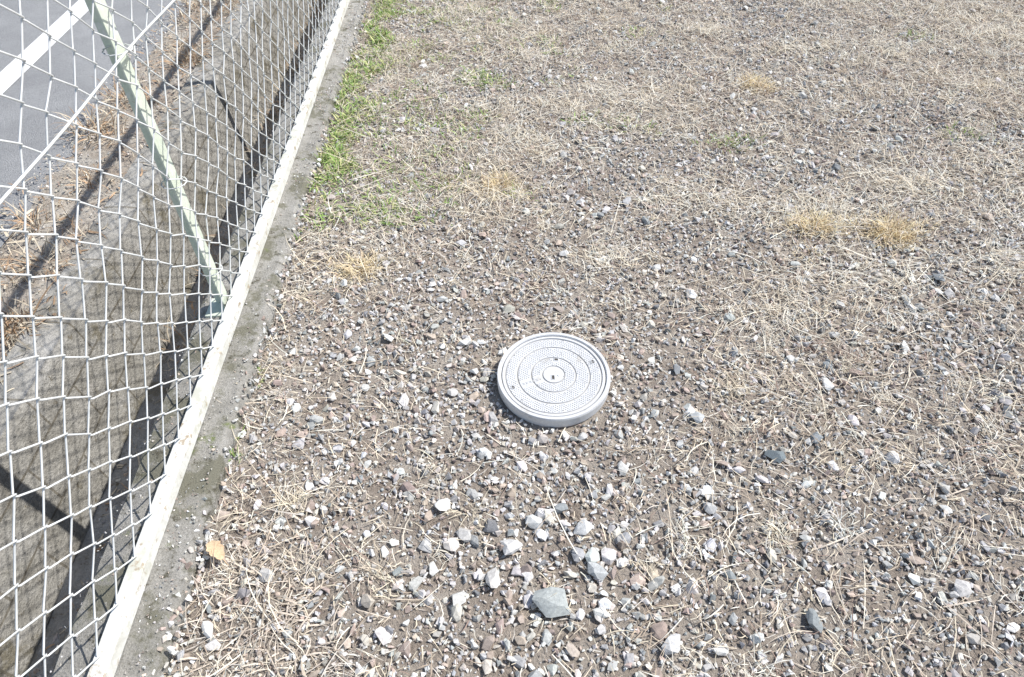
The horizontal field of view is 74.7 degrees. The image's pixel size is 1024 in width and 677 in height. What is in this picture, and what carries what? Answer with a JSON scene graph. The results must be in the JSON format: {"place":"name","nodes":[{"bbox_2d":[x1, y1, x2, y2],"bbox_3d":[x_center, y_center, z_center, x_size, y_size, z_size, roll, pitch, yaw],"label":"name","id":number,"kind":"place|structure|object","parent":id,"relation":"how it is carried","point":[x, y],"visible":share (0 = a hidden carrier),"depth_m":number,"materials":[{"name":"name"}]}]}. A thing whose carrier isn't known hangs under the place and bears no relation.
{"place":"outdoors","nodes":[
{"label":"outdoors","id":0,"kind":"place"},
{"bbox_2d":[0,0,188,246],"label":"road","id":1,"kind":"structure","parent":0,"point":[34,94],"depth_m":4.28,"materials":[{"name":"grey asphalt"}]},
{"bbox_2d":[0,0,88,93],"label":"road marking","id":2,"kind":"object","parent":1,"relation":"on","point":[34,52],"depth_m":4.61,"materials":[{"name":"paint"}]},
{"bbox_2d":[0,0,237,364],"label":"road verge","id":3,"kind":"structure","parent":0,"point":[71,206],"depth_m":3.48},
{"bbox_2d":[0,0,327,676],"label":"verge weeds","id":4,"kind":"object","parent":3,"relation":"on","point":[17,320],"visible":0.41,"depth_m":3.48,"materials":[{"name":"plant"}]},
{"bbox_2d":[25,0,327,676],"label":"drainage ditch","id":5,"kind":"object","parent":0,"point":[82,567],"visible":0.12,"depth_m":2.96,"materials":[{"name":"concrete"}]},
{"bbox_2d":[0,0,317,676],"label":"block wall","id":6,"kind":"structure","parent":5,"relation":"on","point":[23,432],"depth_m":2.98,"materials":[{"name":"concrete"}]},
{"bbox_2d":[0,0,1023,676],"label":"ground","id":7,"kind":"structure","parent":0,"point":[587,644],"depth_m":1.91,"materials":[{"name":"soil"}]},
{"bbox_2d":[51,0,366,676],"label":"concrete curb","id":8,"kind":"structure","parent":7,"relation":"on","point":[148,637],"depth_m":1.80,"materials":[{"name":"concrete"}]},
{"bbox_2d":[0,0,349,676],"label":"chain link fence","id":9,"kind":"object","parent":8,"relation":"on","point":[128,596],"visible":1,"depth_m":1.59,"materials":[{"name":"metal"}]},
{"bbox_2d":[170,517,394,676],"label":"dead weed clump","id":10,"kind":"object","parent":7,"relation":"on","point":[288,600],"visible":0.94,"depth_m":1.48,"materials":[{"name":"plant"}]},
{"bbox_2d":[293,246,395,292],"bbox_3d":[-0.554,-0.241,2.271,0.349,0.071,0.223,-13,48,-12],"label":"straw tuft","id":11,"kind":"object","parent":7,"relation":"on","point":[344,267],"visible":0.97,"depth_m":2.30,"materials":[{"name":"beige plant"}]},
{"bbox_2d":[446,165,536,200],"bbox_3d":[-0.082,-0.586,2.604,0.350,0.080,0.261,-17,49,-16],"label":"straw tuft","id":12,"kind":"object","parent":7,"relation":"on","point":[500,178],"visible":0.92,"depth_m":2.64,"materials":[{"name":"beige plant"}]},
{"bbox_2d":[497,332,610,427],"bbox_3d":[0.120,0.152,1.974,0.325,0.155,0.325,-17,50,-14],"label":"manhole cover","id":13,"kind":"object","parent":7,"relation":"on","point":[553,379],"visible":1,"depth_m":1.91,"materials":[{"name":"grey plastic"}]},
{"bbox_2d":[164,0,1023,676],"bbox_3d":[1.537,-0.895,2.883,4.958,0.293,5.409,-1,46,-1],"label":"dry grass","id":14,"kind":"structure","parent":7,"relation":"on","point":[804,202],"depth_m":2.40,"materials":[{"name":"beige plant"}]},
{"bbox_2d":[206,540,228,565],"bbox_3d":[-0.680,0.496,1.554,0.078,0.019,0.038,35,47,22],"label":"fallen leaf","id":15,"kind":"object","parent":14,"relation":"on","point":[218,550],"visible":1,"depth_m":1.56,"materials":[{"name":"beige plant"}]},
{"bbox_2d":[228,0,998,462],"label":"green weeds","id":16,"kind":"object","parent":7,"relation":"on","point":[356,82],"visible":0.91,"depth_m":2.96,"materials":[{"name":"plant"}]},
{"bbox_2d":[732,67,784,103],"bbox_3d":[1.181,-1.216,3.196,0.274,0.079,0.278,17,49,16],"label":"straw tuft","id":17,"kind":"object","parent":7,"relation":"on","point":[758,81],"visible":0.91,"depth_m":3.22,"materials":[{"name":"beige plant"}]},
{"bbox_2d":[765,205,868,264],"bbox_3d":[1.088,-0.401,2.424,0.375,0.079,0.295,-31,54,-26],"label":"straw tuft","id":18,"kind":"object","parent":7,"relation":"on","point":[820,221],"visible":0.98,"depth_m":2.45,"materials":[{"name":"beige plant"}]},
{"bbox_2d":[840,203,949,258],"bbox_3d":[1.406,-0.391,2.412,0.398,0.081,0.290,-1,46,-1],"label":"straw tuft","id":19,"kind":"object","parent":7,"relation":"on","point":[894,227],"visible":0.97,"depth_m":2.43,"materials":[{"name":"beige plant"}]},
{"bbox_2d":[766,405,1023,676],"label":"dry twigs","id":20,"kind":"object","parent":7,"relation":"on","point":[959,603],"visible":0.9,"depth_m":1.53,"materials":[{"name":"beige plant"}]}
]}

